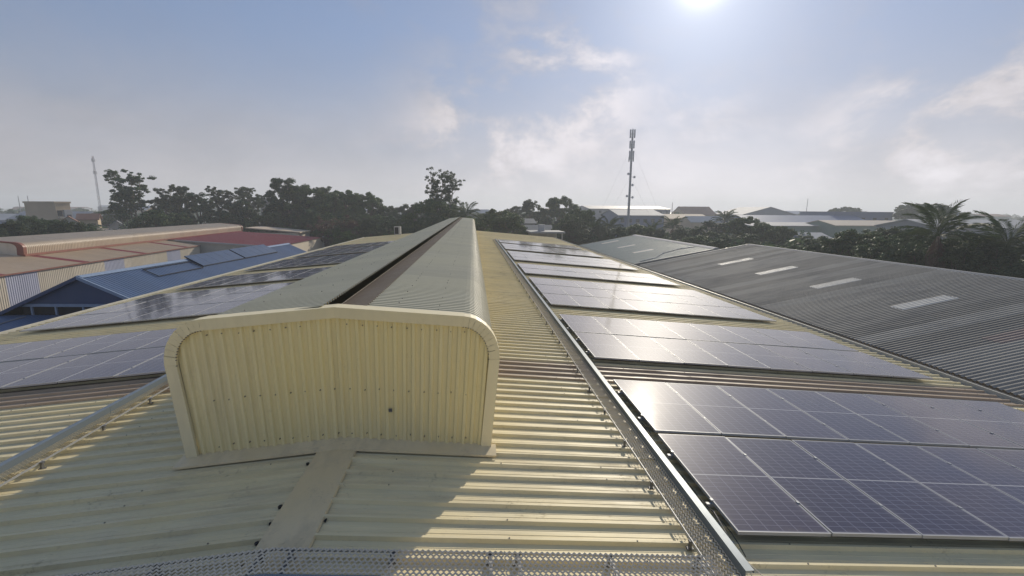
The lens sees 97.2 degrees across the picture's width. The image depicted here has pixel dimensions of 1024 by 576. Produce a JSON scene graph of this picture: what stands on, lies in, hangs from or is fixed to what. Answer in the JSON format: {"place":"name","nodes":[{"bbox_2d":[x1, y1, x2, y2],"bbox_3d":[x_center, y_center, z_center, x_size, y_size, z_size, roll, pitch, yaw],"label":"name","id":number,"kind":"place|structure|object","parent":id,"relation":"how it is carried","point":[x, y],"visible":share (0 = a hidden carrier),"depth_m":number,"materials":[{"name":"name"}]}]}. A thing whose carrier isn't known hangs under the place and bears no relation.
{"place":"outdoors","nodes":[
{"label":"outdoors","id":0,"kind":"place"},
{"bbox_2d":[245,226,310,235],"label":"cream shed","id":1,"kind":"structure","parent":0,"point":[288,231],"depth_m":93.43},
{"bbox_2d":[2,208,1021,261],"bbox_3d":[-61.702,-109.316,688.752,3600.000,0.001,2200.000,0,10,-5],"label":"ground","id":2,"kind":"structure","parent":0,"point":[4,209],"depth_m":1187.76,"materials":[{"name":"soil"}]},
{"bbox_2d":[0,219,31,236],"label":"leafy tree","id":3,"kind":"object","parent":2,"relation":"on","point":[18,228],"visible":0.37,"depth_m":64.77,"materials":[{"name":"green plant"}]},
{"bbox_2d":[10,214,72,235],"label":"leafy tree","id":4,"kind":"object","parent":2,"relation":"on","point":[42,223],"visible":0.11,"depth_m":70.10,"materials":[{"name":"green plant"}]},
{"bbox_2d":[22,201,72,227],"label":"building","id":5,"kind":"structure","parent":2,"relation":"on","point":[52,210],"depth_m":129.01,"materials":[{"name":"beige concrete"}]},
{"bbox_2d":[22,219,88,235],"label":"leafy tree","id":6,"kind":"object","parent":2,"relation":"on","point":[63,227],"visible":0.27,"depth_m":66.81,"materials":[{"name":"green plant"}]},
{"bbox_2d":[75,213,102,228],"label":"house","id":7,"kind":"structure","parent":2,"relation":"on","point":[95,219],"depth_m":122.06,"materials":[{"name":"beige concrete"}]},
{"bbox_2d":[0,240,200,310],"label":"tan factory","id":8,"kind":"structure","parent":2,"relation":"on","point":[22,278],"depth_m":44.19,"materials":[{"name":"paint"}]},
{"bbox_2d":[0,223,242,255],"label":"tan ridge ventilator","id":9,"kind":"object","parent":8,"relation":"on","point":[29,245],"visible":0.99,"depth_m":53.54,"materials":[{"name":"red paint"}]},
{"bbox_2d":[97,210,135,227],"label":"leafy tree","id":10,"kind":"object","parent":2,"relation":"on","point":[109,220],"visible":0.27,"depth_m":135.43,"materials":[{"name":"green plant"}]},
{"bbox_2d":[102,188,144,228],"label":"gum tree","id":11,"kind":"object","parent":2,"relation":"on","point":[120,216],"visible":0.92,"depth_m":102.03,"materials":[{"name":"green plant"}]},
{"bbox_2d":[102,169,156,227],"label":"gum tree","id":12,"kind":"object","parent":2,"relation":"on","point":[132,180],"visible":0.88,"depth_m":103.84,"materials":[{"name":"green plant"}]},
{"bbox_2d":[125,209,179,228],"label":"leafy tree","id":13,"kind":"object","parent":2,"relation":"on","point":[156,217],"visible":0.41,"depth_m":91.24,"materials":[{"name":"green plant"}]},
{"bbox_2d":[150,184,182,225],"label":"gum tree","id":14,"kind":"object","parent":2,"relation":"on","point":[162,196],"visible":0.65,"depth_m":109.10,"materials":[{"name":"green plant"}]},
{"bbox_2d":[143,193,201,227],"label":"leafy tree","id":15,"kind":"object","parent":2,"relation":"on","point":[165,205],"visible":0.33,"depth_m":108.67,"materials":[{"name":"green plant"}]},
{"bbox_2d":[167,212,194,225],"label":"leafy tree","id":16,"kind":"object","parent":2,"relation":"on","point":[180,220],"visible":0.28,"depth_m":90.80,"materials":[{"name":"green plant"}]},
{"bbox_2d":[167,185,196,215],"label":"gum tree","id":17,"kind":"object","parent":2,"relation":"on","point":[181,191],"visible":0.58,"depth_m":109.98,"materials":[{"name":"green plant"}]},
{"bbox_2d":[179,192,219,224],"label":"leafy tree","id":18,"kind":"object","parent":2,"relation":"on","point":[204,206],"visible":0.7,"depth_m":109.00,"materials":[{"name":"green plant"}]},
{"bbox_2d":[206,186,231,217],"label":"gum tree","id":19,"kind":"object","parent":2,"relation":"on","point":[218,200],"visible":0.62,"depth_m":114.43,"materials":[{"name":"green plant"}]},
{"bbox_2d":[205,213,248,231],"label":"leafy tree","id":20,"kind":"object","parent":2,"relation":"on","point":[227,218],"visible":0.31,"depth_m":99.00,"materials":[{"name":"green plant"}]},
{"bbox_2d":[216,199,266,230],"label":"leafy tree","id":21,"kind":"object","parent":2,"relation":"on","point":[242,211],"visible":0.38,"depth_m":111.15,"materials":[{"name":"green plant"}]},
{"bbox_2d":[165,231,324,253],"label":"red roofed hall","id":22,"kind":"structure","parent":2,"relation":"on","point":[221,241],"depth_m":74.18,"materials":[{"name":"paint"}]},
{"bbox_2d":[233,186,262,231],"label":"gum tree","id":23,"kind":"object","parent":2,"relation":"on","point":[241,192],"visible":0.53,"depth_m":116.17,"materials":[{"name":"green plant"}]},
{"bbox_2d":[243,215,278,231],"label":"leafy tree","id":24,"kind":"object","parent":2,"relation":"on","point":[253,221],"visible":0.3,"depth_m":100.61,"materials":[{"name":"green plant"}]},
{"bbox_2d":[256,212,289,231],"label":"leafy tree","id":25,"kind":"object","parent":2,"relation":"on","point":[272,221],"visible":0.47,"depth_m":101.69,"materials":[{"name":"green plant"}]},
{"bbox_2d":[260,177,310,228],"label":"leafy tree","id":26,"kind":"object","parent":2,"relation":"on","point":[276,185],"visible":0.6,"depth_m":108.88,"materials":[{"name":"green plant"}]},
{"bbox_2d":[271,183,329,232],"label":"leafy tree","id":27,"kind":"object","parent":2,"relation":"on","point":[306,190],"visible":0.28,"depth_m":110.20,"materials":[{"name":"green plant"}]},
{"bbox_2d":[289,209,323,236],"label":"leafy tree","id":28,"kind":"object","parent":2,"relation":"on","point":[308,218],"visible":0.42,"depth_m":100.27,"materials":[{"name":"green plant"}]},
{"bbox_2d":[304,212,343,246],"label":"leafy tree","id":29,"kind":"object","parent":2,"relation":"on","point":[327,216],"visible":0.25,"depth_m":100.78,"materials":[{"name":"green plant"}]},
{"bbox_2d":[303,192,359,229],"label":"leafy tree","id":30,"kind":"object","parent":2,"relation":"on","point":[320,206],"visible":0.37,"depth_m":109.12,"materials":[{"name":"green plant"}]},
{"bbox_2d":[306,205,358,246],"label":"dry tree","id":31,"kind":"object","parent":2,"relation":"on","point":[326,225],"visible":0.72,"depth_m":90.67,"materials":[{"name":"green plant"}]},
{"bbox_2d":[330,230,358,245],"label":"leafy tree","id":32,"kind":"object","parent":2,"relation":"on","point":[347,236],"visible":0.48,"depth_m":86.27,"materials":[{"name":"green plant"}]},
{"bbox_2d":[326,189,370,229],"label":"leafy tree","id":33,"kind":"object","parent":2,"relation":"on","point":[341,210],"visible":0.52,"depth_m":112.49,"materials":[{"name":"green plant"}]},
{"bbox_2d":[329,215,373,241],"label":"leafy tree","id":34,"kind":"object","parent":2,"relation":"on","point":[353,230],"visible":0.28,"depth_m":93.79,"materials":[{"name":"green plant"}]},
{"bbox_2d":[350,192,387,232],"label":"leafy tree","id":35,"kind":"object","parent":2,"relation":"on","point":[372,202],"visible":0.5,"depth_m":114.78,"materials":[{"name":"green plant"}]},
{"bbox_2d":[354,217,390,237],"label":"leafy tree","id":36,"kind":"object","parent":2,"relation":"on","point":[367,225],"visible":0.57,"depth_m":92.12,"materials":[{"name":"green plant"}]},
{"bbox_2d":[376,215,406,234],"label":"leafy tree","id":37,"kind":"object","parent":2,"relation":"on","point":[390,224],"visible":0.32,"depth_m":100.00,"materials":[{"name":"green plant"}]},
{"bbox_2d":[392,198,455,234],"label":"leafy tree","id":38,"kind":"object","parent":2,"relation":"on","point":[430,206],"visible":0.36,"depth_m":96.53,"materials":[{"name":"green plant"}]},
{"bbox_2d":[408,212,441,233],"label":"leafy tree","id":39,"kind":"object","parent":2,"relation":"on","point":[429,220],"visible":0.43,"depth_m":92.23,"materials":[{"name":"green plant"}]},
{"bbox_2d":[423,167,452,216],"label":"gum tree","id":40,"kind":"object","parent":2,"relation":"on","point":[433,191],"visible":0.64,"depth_m":100.99,"materials":[{"name":"green plant"}]},
{"bbox_2d":[439,170,464,212],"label":"gum tree","id":41,"kind":"object","parent":2,"relation":"on","point":[453,186],"visible":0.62,"depth_m":102.52,"materials":[{"name":"green plant"}]},
{"bbox_2d":[447,199,479,218],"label":"palm tree","id":42,"kind":"object","parent":2,"relation":"on","point":[462,212],"visible":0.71,"depth_m":92.92,"materials":[{"name":"green plant"}]},
{"bbox_2d":[477,208,524,234],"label":"leafy tree","id":43,"kind":"object","parent":2,"relation":"on","point":[491,211],"visible":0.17,"depth_m":97.77,"materials":[{"name":"green plant"}]},
{"bbox_2d":[487,212,527,234],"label":"leafy tree","id":44,"kind":"object","parent":2,"relation":"on","point":[508,220],"visible":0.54,"depth_m":93.50,"materials":[{"name":"green plant"}]},
{"bbox_2d":[0,206,1023,225],"bbox_3d":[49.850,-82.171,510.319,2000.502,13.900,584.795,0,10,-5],"label":"distant woodland","id":45,"kind":"object","parent":2,"relation":"on","point":[1013,217],"visible":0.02,"depth_m":299.51,"materials":[{"name":"green plant"}]},
{"bbox_2d":[1,224,1023,270],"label":"undergrowth","id":46,"kind":"object","parent":2,"relation":"on","point":[738,241],"visible":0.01,"depth_m":96.39,"materials":[{"name":"green plant"}]},
{"bbox_2d":[519,199,547,224],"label":"leafy tree","id":47,"kind":"object","parent":2,"relation":"on","point":[528,205],"visible":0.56,"depth_m":137.50,"materials":[{"name":"green plant"}]},
{"bbox_2d":[526,224,564,239],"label":"building","id":48,"kind":"structure","parent":2,"relation":"on","point":[541,231],"depth_m":88.79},
{"bbox_2d":[532,206,560,228],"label":"leafy tree","id":49,"kind":"object","parent":2,"relation":"on","point":[548,212],"visible":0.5,"depth_m":136.29,"materials":[{"name":"green plant"}]},
{"bbox_2d":[542,195,579,228],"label":"leafy tree","id":50,"kind":"object","parent":2,"relation":"on","point":[554,203],"visible":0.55,"depth_m":139.78,"materials":[{"name":"green plant"}]},
{"bbox_2d":[551,214,584,242],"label":"leafy tree","id":51,"kind":"object","parent":2,"relation":"on","point":[576,220],"visible":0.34,"depth_m":99.98,"materials":[{"name":"green plant"}]},
{"bbox_2d":[556,219,595,246],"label":"leafy tree","id":52,"kind":"object","parent":2,"relation":"on","point":[576,236],"visible":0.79,"depth_m":95.72,"materials":[{"name":"green plant"}]},
{"bbox_2d":[563,208,595,239],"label":"leafy tree","id":53,"kind":"object","parent":2,"relation":"on","point":[583,215],"visible":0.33,"depth_m":110.66,"materials":[{"name":"green plant"}]},
{"bbox_2d":[589,225,615,242],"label":"leafy tree","id":54,"kind":"object","parent":2,"relation":"on","point":[602,230],"visible":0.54,"depth_m":98.51,"materials":[{"name":"green plant"}]},
{"bbox_2d":[598,129,666,231],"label":"guyed mast","id":55,"kind":"object","parent":2,"relation":"on","point":[632,144],"visible":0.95,"depth_m":149.14,"materials":[{"name":"metal"}]},
{"bbox_2d":[614,223,655,236],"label":"leafy tree","id":56,"kind":"object","parent":2,"relation":"on","point":[639,227],"visible":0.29,"depth_m":100.21,"materials":[{"name":"green plant"}]},
{"bbox_2d":[658,215,687,234],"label":"palm tree","id":57,"kind":"object","parent":2,"relation":"on","point":[675,222],"visible":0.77,"depth_m":114.47,"materials":[{"name":"green plant"}]},
{"bbox_2d":[663,214,704,232],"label":"warehouse","id":58,"kind":"structure","parent":2,"relation":"on","point":[671,216],"depth_m":223.56,"materials":[{"name":"grey metal"}]},
{"bbox_2d":[677,235,717,245],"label":"leafy tree","id":59,"kind":"object","parent":2,"relation":"on","point":[694,240],"visible":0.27,"depth_m":86.26,"materials":[{"name":"green plant"}]},
{"bbox_2d":[721,216,765,240],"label":"leafy tree","id":60,"kind":"object","parent":2,"relation":"on","point":[741,225],"visible":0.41,"depth_m":103.19,"materials":[{"name":"green plant"}]},
{"bbox_2d":[716,207,796,215],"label":"warehouse","id":61,"kind":"structure","parent":2,"relation":"on","point":[757,211],"depth_m":235.12,"materials":[{"name":"white metal"}]},
{"bbox_2d":[735,222,780,242],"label":"leafy tree","id":62,"kind":"object","parent":2,"relation":"on","point":[763,225],"visible":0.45,"depth_m":99.12,"materials":[{"name":"green plant"}]},
{"bbox_2d":[762,226,797,246],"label":"leafy tree","id":63,"kind":"object","parent":2,"relation":"on","point":[783,234],"visible":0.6,"depth_m":93.79,"materials":[{"name":"green plant"}]},
{"bbox_2d":[805,236,856,256],"bbox_3d":[43.423,-2.798,60.346,8.244,8.467,8.267,-1,10,-9],"label":"leafy tree","id":64,"kind":"object","parent":2,"relation":"on","point":[834,244],"visible":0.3,"depth_m":59.03,"materials":[{"name":"green plant"}]},
{"bbox_2d":[819,228,889,255],"bbox_3d":[45.484,-3.083,59.282,9.944,9.434,11.646,6,12,31],"label":"leafy tree","id":65,"kind":"object","parent":2,"relation":"on","point":[847,235],"visible":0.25,"depth_m":58.61,"materials":[{"name":"green plant"}]},
{"bbox_2d":[873,242,972,271],"bbox_3d":[42.134,-0.546,46.840,8.899,8.669,8.925,-2,10,-12],"label":"leafy tree","id":66,"kind":"object","parent":2,"relation":"on","point":[916,252],"visible":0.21,"depth_m":46.55,"materials":[{"name":"green plant"}]},
{"bbox_2d":[878,234,982,267],"bbox_3d":[43.688,-1.109,47.788,8.689,9.475,8.664,3,10,16],"label":"leafy tree","id":67,"kind":"object","parent":2,"relation":"on","point":[950,241],"visible":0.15,"depth_m":45.93,"materials":[{"name":"green plant"}]},
{"bbox_2d":[892,203,969,218],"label":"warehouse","id":68,"kind":"structure","parent":2,"relation":"on","point":[900,210],"depth_m":181.69,"materials":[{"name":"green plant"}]},
{"bbox_2d":[922,236,1023,268],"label":"leafy tree","id":69,"kind":"object","parent":2,"relation":"on","point":[978,240],"visible":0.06,"depth_m":43.12,"materials":[{"name":"green plant"}]},
{"bbox_2d":[952,210,1023,270],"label":"palm tree","id":70,"kind":"object","parent":2,"relation":"on","point":[1011,239],"visible":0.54,"depth_m":42.07,"materials":[{"name":"green plant"}]},
{"bbox_2d":[969,239,1023,278],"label":"leafy tree","id":71,"kind":"object","parent":2,"relation":"on","point":[999,260],"visible":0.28,"depth_m":39.92,"materials":[{"name":"green plant"}]},
{"bbox_2d":[0,0,1023,216],"label":"sky","id":72,"kind":"structure","parent":0,"point":[866,105],"materials":[{"name":"blue"}]},
{"bbox_2d":[579,206,670,228],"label":"warehouse","id":73,"kind":"structure","parent":0,"point":[598,210],"depth_m":275.75,"materials":[{"name":"white metal"}]},
{"bbox_2d":[600,209,664,236],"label":"warehouse","id":74,"kind":"structure","parent":0,"point":[639,216],"depth_m":190.08,"materials":[{"name":"grey metal"}]},
{"bbox_2d":[579,235,719,265],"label":"teal shed","id":75,"kind":"structure","parent":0,"point":[634,249],"depth_m":56.45,"materials":[{"name":"grey paint"}]},
{"bbox_2d":[672,206,716,215],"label":"warehouse","id":76,"kind":"structure","parent":0,"point":[707,211],"depth_m":273.85,"materials":[{"name":"grey metal"}]},
{"bbox_2d":[680,216,730,236],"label":"warehouse","id":77,"kind":"structure","parent":0,"point":[691,221],"depth_m":197.83,"materials":[{"name":"grey metal"}]},
{"bbox_2d":[726,222,817,244],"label":"warehouse","id":78,"kind":"structure","parent":0,"point":[800,226],"depth_m":145.75,"materials":[{"name":"grey metal"}]},
{"bbox_2d":[720,215,863,233],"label":"warehouse","id":79,"kind":"structure","parent":0,"point":[786,218],"depth_m":180.80,"materials":[{"name":"grey metal"}]},
{"bbox_2d":[638,244,1023,400],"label":"grey shed","id":80,"kind":"structure","parent":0,"point":[966,326],"depth_m":24.45,"materials":[{"name":"metal"}]},
{"bbox_2d":[799,211,893,219],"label":"warehouse","id":81,"kind":"structure","parent":0,"point":[875,215],"depth_m":187.27,"materials":[{"name":"grey metal"}]},
{"bbox_2d":[807,220,896,237],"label":"warehouse","id":82,"kind":"structure","parent":0,"point":[830,228],"depth_m":141.64,"materials":[{"name":"grey metal"}]},
{"bbox_2d":[874,219,1023,255],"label":"warehouse","id":83,"kind":"structure","parent":0,"point":[905,222],"depth_m":119.70,"materials":[{"name":"grey metal"}]},
{"label":"yard","id":84,"kind":"structure","parent":0,"visible":0},
{"bbox_2d":[0,315,62,331],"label":"blue lean to","id":85,"kind":"object","parent":84,"relation":"on","point":[7,322],"visible":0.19,"depth_m":27.46,"materials":[{"name":"paint"}]},
{"bbox_2d":[0,243,305,315],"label":"blue workshop","id":86,"kind":"structure","parent":84,"relation":"on","point":[77,293],"depth_m":29.22,"materials":[{"name":"paint"}]},
{"bbox_2d":[184,250,244,266],"bbox_3d":[-26.210,-2.683,40.011,1.513,0.912,5.967,0,10,-1],"label":"solar panel","id":87,"kind":"object","parent":86,"relation":"on","point":[211,258],"visible":1,"depth_m":39.57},
{"bbox_2d":[229,244,276,257],"bbox_3d":[-26.276,-3.763,46.116,1.513,0.932,6.167,0,10,-1],"label":"solar panel","id":88,"kind":"object","parent":86,"relation":"on","point":[253,251],"visible":0.98,"depth_m":45.70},
{"bbox_2d":[0,231,1023,575],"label":"factory building","id":89,"kind":"structure","parent":84,"relation":"on","point":[562,471],"depth_m":5.30,"materials":[{"name":"beige paint"}]},
{"bbox_2d":[0,374,168,486],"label":"walkway","id":90,"kind":"structure","parent":89,"relation":"on","point":[11,465],"depth_m":6.58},
{"bbox_2d":[0,328,182,388],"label":"solar array","id":91,"kind":"object","parent":89,"relation":"on","point":[36,363],"visible":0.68,"depth_m":10.56,"materials":[{"name":"blue glass"}]},
{"bbox_2d":[19,282,294,331],"bbox_3d":[-11.949,0.489,17.991,8.590,0.822,6.385,0,10,-5],"label":"solar array","id":92,"kind":"object","parent":89,"relation":"on","point":[185,304],"visible":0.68,"depth_m":16.95,"materials":[{"name":"blue glass"}]},
{"bbox_2d":[176,267,330,289],"bbox_3d":[-12.524,-0.670,24.585,8.590,0.824,4.225,0,10,-5],"label":"solar array","id":93,"kind":"object","parent":89,"relation":"on","point":[262,277],"visible":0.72,"depth_m":24.07,"materials":[{"name":"blue glass"}]},
{"bbox_2d":[244,253,364,270],"bbox_3d":[-13.190,-2.008,32.220,8.590,0.817,6.385,0,10,-5],"label":"solar array","id":94,"kind":"object","parent":89,"relation":"on","point":[308,261],"visible":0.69,"depth_m":31.44,"materials":[{"name":"blue glass"}]},
{"bbox_2d":[164,217,499,469],"bbox_3d":[-4.836,-4.030,35.914,4.100,2.112,61.847,0,10,-5],"label":"ridge ventilator","id":95,"kind":"object","parent":89,"relation":"on","point":[413,364],"visible":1,"depth_m":5.80,"materials":[{"name":"beige paint"}]},
{"bbox_2d":[292,245,383,257],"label":"solar array","id":96,"kind":"object","parent":89,"relation":"on","point":[342,251],"visible":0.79,"depth_m":39.07,"materials":[{"name":"blue glass"}]},
{"bbox_2d":[323,241,393,249],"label":"solar array","id":97,"kind":"object","parent":89,"relation":"on","point":[360,245],"visible":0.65,"depth_m":45.70,"materials":[{"name":"blue glass"}]},
{"bbox_2d":[56,546,721,575],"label":"cross walkway","id":98,"kind":"structure","parent":89,"relation":"on","point":[609,563],"depth_m":3.89,"materials":[{"name":"metal"}]},
{"bbox_2d":[498,239,582,249],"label":"solar array","id":99,"kind":"object","parent":89,"relation":"on","point":[536,244],"visible":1,"depth_m":47.18,"materials":[{"name":"blue glass"}]},
{"bbox_2d":[501,243,603,257],"bbox_3d":[3.397,-3.466,41.257,8.590,0.820,6.385,0,10,-5],"label":"solar array","id":100,"kind":"object","parent":89,"relation":"on","point":[546,249],"visible":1,"depth_m":40.63,"materials":[{"name":"blue glass"}]},
{"bbox_2d":[507,251,637,269],"bbox_3d":[4.090,-2.071,33.308,8.590,0.824,6.385,0,10,-5],"label":"solar array","id":101,"kind":"object","parent":89,"relation":"on","point":[560,259],"visible":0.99,"depth_m":32.67,"materials":[{"name":"blue glass"}]},
{"bbox_2d":[517,263,680,285],"bbox_3d":[4.721,-0.797,26.067,8.590,0.821,4.225,0,10,-5],"label":"solar array","id":102,"kind":"object","parent":89,"relation":"on","point":[587,273],"visible":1,"depth_m":25.68,"materials":[{"name":"blue glass"}]},
{"bbox_2d":[493,239,753,575],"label":"walkway","id":103,"kind":"structure","parent":89,"relation":"on","point":[732,556],"depth_m":5.84,"materials":[{"name":"metal"}]},
{"bbox_2d":[529,277,776,321],"bbox_3d":[5.259,0.376,19.390,8.680,0.821,6.405,0,10,-5],"label":"solar array","id":104,"kind":"object","parent":89,"relation":"on","point":[620,297],"visible":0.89,"depth_m":18.53,"materials":[{"name":"blue glass"}]},
{"bbox_2d":[559,314,932,379],"bbox_3d":[5.848,1.560,12.633,8.680,0.827,4.295,0,10,-5],"label":"solar array","id":105,"kind":"object","parent":89,"relation":"on","point":[667,342],"visible":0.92,"depth_m":12.07,"materials":[{"name":"blue glass"}]},
{"bbox_2d":[613,379,1023,543],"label":"solar array","id":106,"kind":"object","parent":89,"relation":"on","point":[823,487],"visible":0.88,"depth_m":6.47,"materials":[{"name":"blue glass"}]},
{"bbox_2d":[851,236,910,259],"bbox_3d":[41.765,-1.518,51.786,7.665,8.873,8.069,-5,12,-30],"label":"leafy tree","id":107,"kind":"object","parent":84,"relation":"on","point":[882,246],"visible":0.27,"depth_m":50.74,"materials":[{"name":"green plant"}]},
{"bbox_2d":[887,198,1004,268],"bbox_3d":[41.662,-2.325,44.685,8.652,12.897,7.842,2,10,11],"label":"palm tree","id":108,"kind":"object","parent":84,"relation":"on","point":[944,222],"visible":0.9,"depth_m":43.61,"materials":[{"name":"green plant"}]},
{"bbox_2d":[921,243,1001,275],"bbox_3d":[42.469,0.095,43.021,6.409,8.725,7.251,-2,10,-13],"label":"leafy tree","id":109,"kind":"object","parent":84,"relation":"on","point":[958,255],"visible":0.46,"depth_m":41.99,"materials":[{"name":"green plant"}]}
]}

